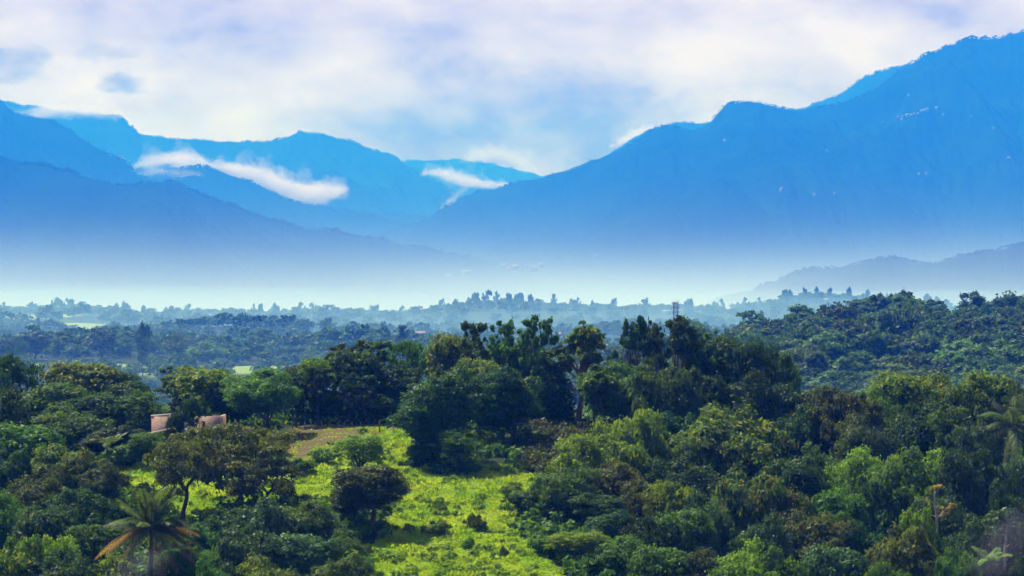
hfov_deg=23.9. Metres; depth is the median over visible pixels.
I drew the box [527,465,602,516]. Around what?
broadleaf tree
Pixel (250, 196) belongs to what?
mountain
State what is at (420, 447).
bush
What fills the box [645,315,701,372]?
broadleaf tree
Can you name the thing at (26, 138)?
mountain
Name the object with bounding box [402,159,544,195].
mountain
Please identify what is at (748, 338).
broadleaf tree
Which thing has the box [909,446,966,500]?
broadleaf tree
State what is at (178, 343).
broadleaf tree
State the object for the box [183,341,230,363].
broadleaf tree
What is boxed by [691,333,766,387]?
broadleaf tree
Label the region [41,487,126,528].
broadleaf tree
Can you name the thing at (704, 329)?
broadleaf tree
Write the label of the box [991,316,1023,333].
broadleaf tree
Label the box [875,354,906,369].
broadleaf tree
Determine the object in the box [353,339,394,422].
broadleaf tree
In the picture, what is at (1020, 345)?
broadleaf tree
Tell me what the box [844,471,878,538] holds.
broadleaf tree
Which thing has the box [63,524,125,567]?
broadleaf tree
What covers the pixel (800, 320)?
broadleaf tree
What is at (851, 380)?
broadleaf tree
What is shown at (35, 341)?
broadleaf tree
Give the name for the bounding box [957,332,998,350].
broadleaf tree
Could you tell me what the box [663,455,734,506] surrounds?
broadleaf tree
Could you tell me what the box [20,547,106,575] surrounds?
broadleaf tree
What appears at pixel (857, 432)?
broadleaf tree
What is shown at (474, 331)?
broadleaf tree
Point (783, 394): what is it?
broadleaf tree
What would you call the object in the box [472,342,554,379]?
broadleaf tree
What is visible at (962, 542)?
broadleaf tree
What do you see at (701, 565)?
broadleaf tree
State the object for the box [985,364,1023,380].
broadleaf tree
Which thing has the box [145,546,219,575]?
broadleaf tree
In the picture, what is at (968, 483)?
broadleaf tree
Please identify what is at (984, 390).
broadleaf tree
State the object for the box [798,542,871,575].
broadleaf tree
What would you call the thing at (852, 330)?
broadleaf tree
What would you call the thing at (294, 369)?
broadleaf tree
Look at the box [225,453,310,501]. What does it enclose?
broadleaf tree
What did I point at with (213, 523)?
broadleaf tree
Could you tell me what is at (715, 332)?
broadleaf tree
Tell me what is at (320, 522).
broadleaf tree
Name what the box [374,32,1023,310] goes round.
mountain
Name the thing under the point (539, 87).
sky
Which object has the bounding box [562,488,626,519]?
broadleaf tree
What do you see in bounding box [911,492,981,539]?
broadleaf tree
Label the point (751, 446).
broadleaf tree
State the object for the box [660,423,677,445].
broadleaf tree
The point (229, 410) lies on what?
broadleaf tree
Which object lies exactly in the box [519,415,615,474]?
broadleaf tree
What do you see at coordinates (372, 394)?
broadleaf tree
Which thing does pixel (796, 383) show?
broadleaf tree
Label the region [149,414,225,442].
brick house
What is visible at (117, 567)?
bush
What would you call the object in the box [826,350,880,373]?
broadleaf tree
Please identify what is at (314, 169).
mountain
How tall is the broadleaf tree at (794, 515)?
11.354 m
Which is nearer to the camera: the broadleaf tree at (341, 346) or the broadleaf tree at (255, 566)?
the broadleaf tree at (255, 566)
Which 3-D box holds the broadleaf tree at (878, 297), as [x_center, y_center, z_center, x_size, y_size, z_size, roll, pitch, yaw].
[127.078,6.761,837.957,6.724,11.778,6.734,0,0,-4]
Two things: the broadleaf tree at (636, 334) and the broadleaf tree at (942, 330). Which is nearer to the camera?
the broadleaf tree at (636, 334)
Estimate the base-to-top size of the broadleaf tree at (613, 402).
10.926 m
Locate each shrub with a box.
[134,481,151,491]
[397,455,426,467]
[420,517,452,535]
[425,461,468,474]
[427,498,447,511]
[458,460,483,474]
[460,535,475,548]
[462,512,486,530]
[499,545,508,558]
[500,481,522,493]
[526,536,564,556]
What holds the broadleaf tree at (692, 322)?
on the ground at (241, 367)
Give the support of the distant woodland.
on the ground at (241, 367)
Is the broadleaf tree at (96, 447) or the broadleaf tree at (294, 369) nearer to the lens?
the broadleaf tree at (96, 447)
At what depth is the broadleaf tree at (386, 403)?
260.39 m
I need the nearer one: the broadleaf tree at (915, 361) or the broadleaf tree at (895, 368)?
the broadleaf tree at (895, 368)
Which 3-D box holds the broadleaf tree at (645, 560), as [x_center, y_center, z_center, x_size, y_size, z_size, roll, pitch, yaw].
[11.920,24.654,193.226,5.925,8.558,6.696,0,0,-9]
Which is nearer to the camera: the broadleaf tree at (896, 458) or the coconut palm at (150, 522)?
the coconut palm at (150, 522)
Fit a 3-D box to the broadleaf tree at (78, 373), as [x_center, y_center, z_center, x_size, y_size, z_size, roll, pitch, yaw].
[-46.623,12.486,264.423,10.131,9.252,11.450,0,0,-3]
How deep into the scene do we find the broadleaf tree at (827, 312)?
783.13 m
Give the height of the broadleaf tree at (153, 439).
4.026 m
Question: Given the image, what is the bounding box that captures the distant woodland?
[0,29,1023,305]
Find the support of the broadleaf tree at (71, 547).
on the ground at (241, 367)
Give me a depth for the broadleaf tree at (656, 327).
261.81 m
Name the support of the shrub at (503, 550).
on the ground at (241, 367)
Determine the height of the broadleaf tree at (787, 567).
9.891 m
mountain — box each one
[0,100,463,217]
[0,101,144,186]
[0,160,631,315]
[138,166,407,237]
[335,210,425,224]
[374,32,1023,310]
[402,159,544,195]
[575,66,904,168]
[699,244,1023,310]
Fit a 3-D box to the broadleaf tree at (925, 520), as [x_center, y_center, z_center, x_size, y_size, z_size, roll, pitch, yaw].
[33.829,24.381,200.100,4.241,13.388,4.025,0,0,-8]
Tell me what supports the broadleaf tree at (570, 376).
on the ground at (241, 367)
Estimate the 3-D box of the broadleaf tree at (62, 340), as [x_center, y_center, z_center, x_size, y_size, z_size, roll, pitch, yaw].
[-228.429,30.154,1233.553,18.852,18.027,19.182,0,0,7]
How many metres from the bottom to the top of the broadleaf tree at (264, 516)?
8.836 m
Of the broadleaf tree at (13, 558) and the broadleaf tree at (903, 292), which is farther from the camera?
the broadleaf tree at (903, 292)
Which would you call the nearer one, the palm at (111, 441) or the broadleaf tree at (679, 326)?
the palm at (111, 441)
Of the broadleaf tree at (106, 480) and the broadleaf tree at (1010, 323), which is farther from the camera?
the broadleaf tree at (1010, 323)
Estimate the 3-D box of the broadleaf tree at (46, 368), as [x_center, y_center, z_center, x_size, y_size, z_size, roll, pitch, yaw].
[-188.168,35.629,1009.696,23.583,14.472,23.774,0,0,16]
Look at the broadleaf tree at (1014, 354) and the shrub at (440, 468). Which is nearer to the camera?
the shrub at (440, 468)
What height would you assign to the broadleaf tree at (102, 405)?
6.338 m
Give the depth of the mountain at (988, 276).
4635.38 m
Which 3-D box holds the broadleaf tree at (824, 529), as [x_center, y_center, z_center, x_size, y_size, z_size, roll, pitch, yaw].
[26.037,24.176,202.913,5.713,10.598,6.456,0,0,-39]
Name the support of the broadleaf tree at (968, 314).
on the ground at (241, 367)
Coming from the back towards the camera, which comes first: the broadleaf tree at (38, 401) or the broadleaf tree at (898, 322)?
the broadleaf tree at (898, 322)
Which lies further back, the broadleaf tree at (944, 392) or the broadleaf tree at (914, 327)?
the broadleaf tree at (914, 327)
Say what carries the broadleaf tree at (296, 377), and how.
on the ground at (241, 367)
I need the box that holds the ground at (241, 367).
[3,299,1023,575]
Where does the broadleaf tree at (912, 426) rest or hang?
on the ground at (241, 367)
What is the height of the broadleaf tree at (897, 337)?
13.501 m
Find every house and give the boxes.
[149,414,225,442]
[512,265,517,269]
[530,266,536,271]
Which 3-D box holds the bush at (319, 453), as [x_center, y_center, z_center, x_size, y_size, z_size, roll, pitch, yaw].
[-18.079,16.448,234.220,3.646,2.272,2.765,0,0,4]
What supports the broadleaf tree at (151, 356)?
on the ground at (241, 367)
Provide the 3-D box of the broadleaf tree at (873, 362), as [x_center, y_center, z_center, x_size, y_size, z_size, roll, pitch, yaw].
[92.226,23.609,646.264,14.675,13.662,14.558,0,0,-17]
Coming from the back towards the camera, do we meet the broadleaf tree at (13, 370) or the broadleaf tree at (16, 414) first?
the broadleaf tree at (13, 370)
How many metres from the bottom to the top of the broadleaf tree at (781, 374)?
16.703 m
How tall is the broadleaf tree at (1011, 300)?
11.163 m
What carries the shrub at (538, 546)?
on the ground at (241, 367)
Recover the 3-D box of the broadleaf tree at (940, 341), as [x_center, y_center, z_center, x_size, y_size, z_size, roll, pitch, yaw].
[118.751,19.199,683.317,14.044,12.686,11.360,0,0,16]
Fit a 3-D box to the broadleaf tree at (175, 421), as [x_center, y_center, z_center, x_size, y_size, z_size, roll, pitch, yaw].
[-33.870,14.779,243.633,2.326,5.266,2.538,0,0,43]
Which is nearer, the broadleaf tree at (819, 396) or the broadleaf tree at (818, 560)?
the broadleaf tree at (818, 560)
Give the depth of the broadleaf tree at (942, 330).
689.19 m
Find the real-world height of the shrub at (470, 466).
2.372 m
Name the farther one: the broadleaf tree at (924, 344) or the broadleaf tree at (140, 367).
the broadleaf tree at (140, 367)
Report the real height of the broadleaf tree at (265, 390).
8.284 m
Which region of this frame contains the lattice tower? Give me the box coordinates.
[672,300,678,318]
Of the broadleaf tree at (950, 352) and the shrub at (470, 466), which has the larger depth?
the broadleaf tree at (950, 352)
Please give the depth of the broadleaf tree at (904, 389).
252.09 m
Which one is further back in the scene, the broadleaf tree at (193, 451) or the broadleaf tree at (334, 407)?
the broadleaf tree at (334, 407)
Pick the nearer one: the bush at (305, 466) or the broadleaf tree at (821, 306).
the bush at (305, 466)
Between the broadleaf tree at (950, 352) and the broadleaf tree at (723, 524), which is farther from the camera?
the broadleaf tree at (950, 352)
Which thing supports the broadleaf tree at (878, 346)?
on the ground at (241, 367)
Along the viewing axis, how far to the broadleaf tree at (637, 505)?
210.59 m
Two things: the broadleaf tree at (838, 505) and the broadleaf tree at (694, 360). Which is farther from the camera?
the broadleaf tree at (694, 360)
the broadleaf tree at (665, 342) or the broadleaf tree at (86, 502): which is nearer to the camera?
the broadleaf tree at (86, 502)
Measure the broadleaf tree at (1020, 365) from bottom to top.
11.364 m
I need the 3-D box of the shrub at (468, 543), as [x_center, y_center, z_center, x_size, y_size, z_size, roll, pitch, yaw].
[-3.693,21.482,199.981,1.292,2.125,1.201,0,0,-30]
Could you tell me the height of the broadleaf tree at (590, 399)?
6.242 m
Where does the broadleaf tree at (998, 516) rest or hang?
on the ground at (241, 367)
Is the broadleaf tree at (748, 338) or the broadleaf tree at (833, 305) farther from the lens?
the broadleaf tree at (833, 305)
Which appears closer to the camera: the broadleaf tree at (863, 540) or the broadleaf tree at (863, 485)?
the broadleaf tree at (863, 540)
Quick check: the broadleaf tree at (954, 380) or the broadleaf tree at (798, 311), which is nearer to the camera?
the broadleaf tree at (954, 380)
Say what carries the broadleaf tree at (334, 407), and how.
on the ground at (241, 367)
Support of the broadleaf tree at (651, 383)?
on the ground at (241, 367)
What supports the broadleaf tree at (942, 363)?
on the ground at (241, 367)
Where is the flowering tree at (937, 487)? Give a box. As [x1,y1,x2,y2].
[923,484,956,533]
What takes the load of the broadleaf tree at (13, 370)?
on the ground at (241, 367)
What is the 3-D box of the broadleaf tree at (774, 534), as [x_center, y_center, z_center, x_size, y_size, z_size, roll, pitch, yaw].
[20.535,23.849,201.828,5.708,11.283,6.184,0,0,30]
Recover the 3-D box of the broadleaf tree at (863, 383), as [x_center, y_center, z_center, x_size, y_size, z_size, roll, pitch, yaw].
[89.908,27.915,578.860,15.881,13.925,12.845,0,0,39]
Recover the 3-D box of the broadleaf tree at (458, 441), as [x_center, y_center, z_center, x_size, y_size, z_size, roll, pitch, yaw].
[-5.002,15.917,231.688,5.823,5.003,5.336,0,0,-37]
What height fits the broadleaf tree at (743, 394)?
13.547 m
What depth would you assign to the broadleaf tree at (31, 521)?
201.03 m
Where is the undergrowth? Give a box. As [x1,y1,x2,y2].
[66,401,1023,575]
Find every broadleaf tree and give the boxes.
[0,338,18,355]
[0,347,48,401]
[0,381,94,420]
[0,385,30,427]
[0,421,66,462]
[0,447,42,494]
[0,463,70,509]
[0,487,36,553]
[0,534,54,575]
[12,504,86,552]
[13,331,52,358]
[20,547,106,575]
[25,402,116,452]
[29,442,96,496]
[36,356,88,375]
[38,360,127,397]
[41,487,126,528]
[41,532,81,561]
[44,448,115,490]
[48,329,82,358]
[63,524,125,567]
[65,391,135,427]
[72,425,150,454]
[72,461,133,500]
[81,326,117,359]
[83,369,152,398]
[115,389,166,442]
[123,363,145,374]
[126,431,166,466]
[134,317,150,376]
[136,353,154,367]
[137,429,232,520]
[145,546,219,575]
[152,363,195,413]
[161,333,197,359]
[161,365,233,413]
[164,408,188,441]
[168,413,306,500]
[176,521,221,551]
[180,396,208,435]
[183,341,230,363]
[184,506,242,541]
[196,555,230,575]
[202,526,283,575]
[206,394,258,424]
[213,366,304,429]
[218,495,310,540]
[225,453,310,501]
[235,552,307,575]
[262,531,337,575]
[279,365,325,423]
[280,498,341,541]
[285,372,312,427]
[297,356,336,423]
[300,367,336,425]
[303,388,356,423]
[305,550,377,575]
[321,526,371,565]
[324,343,358,421]
[327,488,363,521]
[329,348,380,422]
[329,464,412,532]
[330,432,394,469]
[336,372,365,425]
[350,375,384,425]
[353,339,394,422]
[353,391,401,423]
[361,364,424,415]
[380,336,430,383]
[382,364,487,441]
[392,325,410,360]
[422,331,482,380]
[428,357,460,382]
[428,428,486,471]
[450,356,509,434]
[455,320,488,366]
[468,364,548,442]
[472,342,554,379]
[486,316,526,374]
[510,314,559,380]
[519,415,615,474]
[521,359,577,425]
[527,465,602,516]
[542,529,612,557]
[543,432,652,475]
[544,320,605,420]
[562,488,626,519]
[565,352,606,373]
[566,364,592,383]
[570,379,584,404]
[574,359,639,423]
[577,364,621,433]
[580,508,633,541]
[581,392,603,436]
[582,534,644,575]
[587,460,653,497]
[590,405,667,477]
[595,344,616,359]
[599,348,640,368]
[602,481,667,524]
[605,315,665,372]
[614,513,680,552]
[618,360,696,425]
[622,543,695,575]
[623,316,670,372]
[637,336,672,358]
[640,456,688,484]
[641,479,693,515]
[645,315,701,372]
[653,399,704,436]
[653,506,721,557]
[656,364,734,416]
[657,430,709,470]
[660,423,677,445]
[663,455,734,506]
[667,403,798,480]
[668,324,713,349]
[669,328,721,375]
[680,547,727,575]
[684,315,700,325]
[684,323,719,339]
[684,484,737,558]
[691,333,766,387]
[704,534,779,575]
[706,367,792,421]
[710,465,791,554]
[720,332,798,391]
[725,324,773,336]
[725,325,781,353]
[727,509,797,569]
[745,486,818,547]
[756,382,809,423]
[756,454,824,502]
[759,318,792,338]
[762,344,803,395]
[763,542,811,575]
[770,321,817,347]
[771,401,829,458]
[777,339,810,351]
[779,346,831,375]
[780,304,821,323]
[784,511,861,563]
[788,385,851,457]
[791,315,834,340]
[791,344,827,354]
[792,315,831,328]
[793,370,844,392]
[796,329,852,361]
[796,365,822,385]
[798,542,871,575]
[801,383,851,396]
[801,439,845,492]
[802,485,869,525]
[816,304,826,313]
[818,300,861,324]
[818,317,872,342]
[818,368,869,393]
[819,390,887,453]
[819,444,883,493]
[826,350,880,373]
[828,410,907,465]
[830,301,841,309]
[831,305,866,322]
[836,351,885,365]
[837,329,897,358]
[840,313,889,334]
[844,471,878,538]
[844,518,886,572]
[845,296,886,312]
[846,442,935,540]
[852,387,870,405]
[857,309,891,326]
[857,377,890,392]
[858,382,906,427]
[860,558,911,575]
[861,363,923,380]
[862,521,942,575]
[864,369,931,410]
[870,292,887,311]
[874,299,927,337]
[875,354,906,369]
[878,361,917,371]
[881,401,960,485]
[883,451,923,484]
[885,294,933,313]
[886,291,893,304]
[888,333,905,359]
[891,353,942,369]
[894,287,914,302]
[898,506,947,555]
[899,311,951,337]
[899,334,942,359]
[907,365,958,378]
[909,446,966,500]
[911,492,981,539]
[912,318,962,343]
[912,334,947,345]
[918,307,945,321]
[919,370,973,425]
[920,359,954,370]
[921,352,941,356]
[924,297,945,308]
[927,404,999,453]
[932,339,981,365]
[933,443,1023,546]
[933,545,983,575]
[937,337,971,354]
[938,514,999,575]
[942,366,1004,388]
[948,353,999,379]
[949,317,992,338]
[949,345,1009,369]
[951,311,981,323]
[951,420,1009,469]
[957,290,986,307]
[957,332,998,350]
[960,369,1023,450]
[966,314,1005,331]
[972,338,1023,364]
[974,505,1023,572]
[976,476,1023,569]
[978,521,1023,574]
[980,301,1006,310]
[981,325,1006,335]
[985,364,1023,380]
[990,306,1023,326]
[990,329,1023,344]
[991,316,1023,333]
[992,290,1023,307]
[996,366,1018,374]
[997,456,1023,497]
[997,550,1023,575]
[1005,362,1023,372]
[1007,388,1023,451]
[1011,375,1023,394]
[1012,318,1023,339]
[1012,340,1023,350]
[1016,297,1023,312]
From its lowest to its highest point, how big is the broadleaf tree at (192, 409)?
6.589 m
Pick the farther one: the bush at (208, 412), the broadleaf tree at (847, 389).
the broadleaf tree at (847, 389)
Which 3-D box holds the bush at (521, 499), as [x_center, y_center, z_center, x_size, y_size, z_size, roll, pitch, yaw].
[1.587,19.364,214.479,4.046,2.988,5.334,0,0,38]
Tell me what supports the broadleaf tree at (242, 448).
on the ground at (241, 367)
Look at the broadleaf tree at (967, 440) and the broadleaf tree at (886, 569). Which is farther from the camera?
the broadleaf tree at (967, 440)
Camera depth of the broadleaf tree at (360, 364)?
262.41 m
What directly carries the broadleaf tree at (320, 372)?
on the ground at (241, 367)
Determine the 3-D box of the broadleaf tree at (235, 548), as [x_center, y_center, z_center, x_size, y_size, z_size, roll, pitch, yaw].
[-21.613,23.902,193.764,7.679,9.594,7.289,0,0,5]
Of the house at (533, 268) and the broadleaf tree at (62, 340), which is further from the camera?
the house at (533, 268)
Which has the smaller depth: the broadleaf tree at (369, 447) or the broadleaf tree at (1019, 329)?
the broadleaf tree at (369, 447)
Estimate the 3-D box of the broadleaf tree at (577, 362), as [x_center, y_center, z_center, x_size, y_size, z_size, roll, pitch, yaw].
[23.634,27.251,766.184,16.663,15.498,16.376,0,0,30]
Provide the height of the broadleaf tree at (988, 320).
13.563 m
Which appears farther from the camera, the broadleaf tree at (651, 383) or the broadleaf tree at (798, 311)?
the broadleaf tree at (798, 311)
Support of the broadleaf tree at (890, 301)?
on the ground at (241, 367)
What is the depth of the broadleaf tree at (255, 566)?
186.16 m
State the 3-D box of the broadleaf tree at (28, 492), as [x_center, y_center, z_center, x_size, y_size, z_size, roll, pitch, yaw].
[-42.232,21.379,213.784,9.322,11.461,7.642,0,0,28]
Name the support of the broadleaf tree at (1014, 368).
on the ground at (241, 367)
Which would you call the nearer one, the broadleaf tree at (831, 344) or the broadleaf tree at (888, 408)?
the broadleaf tree at (888, 408)
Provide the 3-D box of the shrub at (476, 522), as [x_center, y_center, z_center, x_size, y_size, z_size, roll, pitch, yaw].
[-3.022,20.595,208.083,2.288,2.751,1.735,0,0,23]
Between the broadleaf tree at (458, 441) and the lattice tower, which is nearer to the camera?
the broadleaf tree at (458, 441)
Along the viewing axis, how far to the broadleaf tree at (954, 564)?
188.85 m
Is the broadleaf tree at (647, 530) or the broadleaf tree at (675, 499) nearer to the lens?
the broadleaf tree at (647, 530)
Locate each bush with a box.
[89,552,139,575]
[100,443,143,467]
[203,407,212,415]
[292,457,317,471]
[305,446,341,462]
[400,435,458,465]
[500,491,552,511]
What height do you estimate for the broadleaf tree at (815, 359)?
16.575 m
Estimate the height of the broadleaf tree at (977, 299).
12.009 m
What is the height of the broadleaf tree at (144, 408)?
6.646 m
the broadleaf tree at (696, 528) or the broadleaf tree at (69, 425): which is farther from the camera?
the broadleaf tree at (69, 425)
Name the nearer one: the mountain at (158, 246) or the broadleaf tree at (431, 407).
the broadleaf tree at (431, 407)
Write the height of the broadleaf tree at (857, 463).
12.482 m
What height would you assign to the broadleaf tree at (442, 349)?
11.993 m
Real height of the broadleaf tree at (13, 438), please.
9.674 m
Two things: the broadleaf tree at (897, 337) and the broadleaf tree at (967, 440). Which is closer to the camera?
the broadleaf tree at (967, 440)
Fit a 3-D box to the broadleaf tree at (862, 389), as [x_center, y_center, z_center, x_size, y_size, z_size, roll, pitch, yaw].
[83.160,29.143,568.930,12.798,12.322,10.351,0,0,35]
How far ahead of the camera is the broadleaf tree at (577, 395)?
669.81 m
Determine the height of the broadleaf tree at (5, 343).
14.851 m
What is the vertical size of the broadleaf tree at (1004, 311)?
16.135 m
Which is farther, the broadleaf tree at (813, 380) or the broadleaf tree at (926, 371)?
the broadleaf tree at (813, 380)
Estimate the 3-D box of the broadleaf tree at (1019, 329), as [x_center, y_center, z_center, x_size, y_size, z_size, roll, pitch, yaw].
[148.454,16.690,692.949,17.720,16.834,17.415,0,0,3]
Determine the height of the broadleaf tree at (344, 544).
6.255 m
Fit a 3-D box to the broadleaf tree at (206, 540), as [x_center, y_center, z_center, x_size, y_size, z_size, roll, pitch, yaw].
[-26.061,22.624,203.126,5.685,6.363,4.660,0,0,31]
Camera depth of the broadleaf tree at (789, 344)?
672.94 m
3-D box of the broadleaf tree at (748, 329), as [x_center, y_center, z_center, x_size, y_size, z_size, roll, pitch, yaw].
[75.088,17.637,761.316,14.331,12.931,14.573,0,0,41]
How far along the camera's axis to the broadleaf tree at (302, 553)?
193.08 m
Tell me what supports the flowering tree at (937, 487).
on the ground at (241, 367)
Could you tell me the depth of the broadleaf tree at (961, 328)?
699.53 m
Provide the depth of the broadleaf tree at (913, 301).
777.35 m
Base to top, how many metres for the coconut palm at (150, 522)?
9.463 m
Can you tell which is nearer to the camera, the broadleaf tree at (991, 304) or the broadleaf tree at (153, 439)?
the broadleaf tree at (153, 439)
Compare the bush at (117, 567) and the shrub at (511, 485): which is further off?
the shrub at (511, 485)
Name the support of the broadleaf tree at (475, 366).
on the ground at (241, 367)
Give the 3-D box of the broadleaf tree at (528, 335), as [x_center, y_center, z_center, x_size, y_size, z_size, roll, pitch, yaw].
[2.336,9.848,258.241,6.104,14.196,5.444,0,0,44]
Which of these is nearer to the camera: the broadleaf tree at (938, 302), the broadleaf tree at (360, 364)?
the broadleaf tree at (360, 364)
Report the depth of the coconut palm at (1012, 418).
235.51 m
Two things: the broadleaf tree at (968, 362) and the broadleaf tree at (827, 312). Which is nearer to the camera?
the broadleaf tree at (968, 362)
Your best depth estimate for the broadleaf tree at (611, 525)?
205.06 m
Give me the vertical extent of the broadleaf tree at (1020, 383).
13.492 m
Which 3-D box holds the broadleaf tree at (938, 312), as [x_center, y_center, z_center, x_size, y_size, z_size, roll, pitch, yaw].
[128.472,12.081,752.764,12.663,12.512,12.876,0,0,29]
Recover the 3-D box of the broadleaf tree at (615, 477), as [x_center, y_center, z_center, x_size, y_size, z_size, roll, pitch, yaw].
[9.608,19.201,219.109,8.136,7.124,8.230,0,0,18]
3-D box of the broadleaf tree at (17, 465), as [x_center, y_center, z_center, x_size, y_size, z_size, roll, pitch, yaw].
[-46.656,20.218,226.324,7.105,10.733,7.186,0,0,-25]
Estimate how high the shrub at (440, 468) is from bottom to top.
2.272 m
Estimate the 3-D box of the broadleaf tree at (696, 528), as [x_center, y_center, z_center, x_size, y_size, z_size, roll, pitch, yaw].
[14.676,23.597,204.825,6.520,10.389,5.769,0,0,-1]
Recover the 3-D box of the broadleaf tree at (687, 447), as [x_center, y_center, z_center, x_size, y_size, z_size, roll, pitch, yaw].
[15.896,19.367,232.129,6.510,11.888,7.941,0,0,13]
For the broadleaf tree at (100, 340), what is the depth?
1226.12 m
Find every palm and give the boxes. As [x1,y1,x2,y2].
[89,432,126,460]
[96,483,200,575]
[971,546,1011,575]
[974,390,1023,468]
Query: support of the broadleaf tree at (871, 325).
on the ground at (241, 367)
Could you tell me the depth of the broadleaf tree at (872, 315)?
750.74 m
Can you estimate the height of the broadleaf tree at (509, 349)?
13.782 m
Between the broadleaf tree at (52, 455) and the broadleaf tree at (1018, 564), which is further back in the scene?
the broadleaf tree at (52, 455)
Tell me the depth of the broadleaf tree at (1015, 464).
224.59 m
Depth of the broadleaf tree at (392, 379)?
262.51 m
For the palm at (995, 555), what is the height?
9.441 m
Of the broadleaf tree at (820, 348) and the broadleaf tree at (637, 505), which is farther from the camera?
the broadleaf tree at (820, 348)
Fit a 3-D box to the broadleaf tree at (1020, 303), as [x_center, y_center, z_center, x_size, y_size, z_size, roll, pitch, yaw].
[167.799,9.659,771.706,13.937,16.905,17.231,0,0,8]
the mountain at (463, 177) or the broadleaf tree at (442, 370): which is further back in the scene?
the mountain at (463, 177)
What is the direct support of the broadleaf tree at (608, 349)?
on the ground at (241, 367)
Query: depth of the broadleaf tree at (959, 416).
239.01 m
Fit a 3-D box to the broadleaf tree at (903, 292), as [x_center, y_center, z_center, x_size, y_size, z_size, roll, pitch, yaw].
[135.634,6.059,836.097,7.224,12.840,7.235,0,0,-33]
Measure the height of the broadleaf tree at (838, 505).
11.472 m
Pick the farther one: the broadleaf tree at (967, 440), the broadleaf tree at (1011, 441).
the broadleaf tree at (1011, 441)
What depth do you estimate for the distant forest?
2089.06 m
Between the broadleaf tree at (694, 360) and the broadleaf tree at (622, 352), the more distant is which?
the broadleaf tree at (622, 352)
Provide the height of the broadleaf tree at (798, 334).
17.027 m
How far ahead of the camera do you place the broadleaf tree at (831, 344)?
666.97 m
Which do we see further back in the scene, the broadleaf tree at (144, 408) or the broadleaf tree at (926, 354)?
the broadleaf tree at (926, 354)
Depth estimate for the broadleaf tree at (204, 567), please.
186.36 m
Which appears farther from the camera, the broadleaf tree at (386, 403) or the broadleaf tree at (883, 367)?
the broadleaf tree at (883, 367)
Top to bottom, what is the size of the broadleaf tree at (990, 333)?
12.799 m
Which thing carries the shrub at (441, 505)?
on the ground at (241, 367)
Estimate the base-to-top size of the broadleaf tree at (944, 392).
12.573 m
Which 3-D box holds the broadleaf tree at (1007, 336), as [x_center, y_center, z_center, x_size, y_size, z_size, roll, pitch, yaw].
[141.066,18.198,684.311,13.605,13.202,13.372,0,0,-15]
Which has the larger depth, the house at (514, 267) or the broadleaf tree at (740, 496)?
the house at (514, 267)
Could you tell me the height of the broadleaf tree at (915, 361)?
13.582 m
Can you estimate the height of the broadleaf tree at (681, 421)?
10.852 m
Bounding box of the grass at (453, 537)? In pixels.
[116,423,563,575]
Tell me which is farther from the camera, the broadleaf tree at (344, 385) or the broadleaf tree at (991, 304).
the broadleaf tree at (991, 304)
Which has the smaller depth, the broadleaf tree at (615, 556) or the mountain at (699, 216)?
the broadleaf tree at (615, 556)
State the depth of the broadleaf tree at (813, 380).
602.55 m
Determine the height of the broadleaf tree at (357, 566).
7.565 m
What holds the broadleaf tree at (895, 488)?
on the ground at (241, 367)
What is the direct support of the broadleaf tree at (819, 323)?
on the ground at (241, 367)
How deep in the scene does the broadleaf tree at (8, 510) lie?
205.66 m
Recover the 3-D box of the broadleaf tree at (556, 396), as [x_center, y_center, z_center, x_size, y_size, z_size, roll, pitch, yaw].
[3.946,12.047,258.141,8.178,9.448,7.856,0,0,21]
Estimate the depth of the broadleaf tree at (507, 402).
242.61 m
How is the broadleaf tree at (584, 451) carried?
on the ground at (241, 367)
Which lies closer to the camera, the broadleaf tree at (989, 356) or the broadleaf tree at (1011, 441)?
the broadleaf tree at (1011, 441)
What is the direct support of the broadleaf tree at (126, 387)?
on the ground at (241, 367)
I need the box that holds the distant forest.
[0,286,1023,412]
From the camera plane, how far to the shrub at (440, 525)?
205.37 m
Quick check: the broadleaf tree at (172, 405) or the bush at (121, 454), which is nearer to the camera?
the bush at (121, 454)
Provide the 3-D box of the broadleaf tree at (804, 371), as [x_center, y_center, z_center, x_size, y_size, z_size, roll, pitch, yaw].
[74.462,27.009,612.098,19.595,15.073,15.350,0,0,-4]
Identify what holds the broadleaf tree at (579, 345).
on the ground at (241, 367)
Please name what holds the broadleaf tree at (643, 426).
on the ground at (241, 367)
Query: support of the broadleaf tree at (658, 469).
on the ground at (241, 367)
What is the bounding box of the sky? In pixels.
[0,0,1023,175]
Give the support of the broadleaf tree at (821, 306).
on the ground at (241, 367)
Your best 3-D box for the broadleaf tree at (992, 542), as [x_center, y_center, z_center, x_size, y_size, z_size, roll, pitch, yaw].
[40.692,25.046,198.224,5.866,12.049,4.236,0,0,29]
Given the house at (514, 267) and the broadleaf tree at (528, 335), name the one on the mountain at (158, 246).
the house at (514, 267)
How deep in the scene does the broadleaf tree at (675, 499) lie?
211.49 m

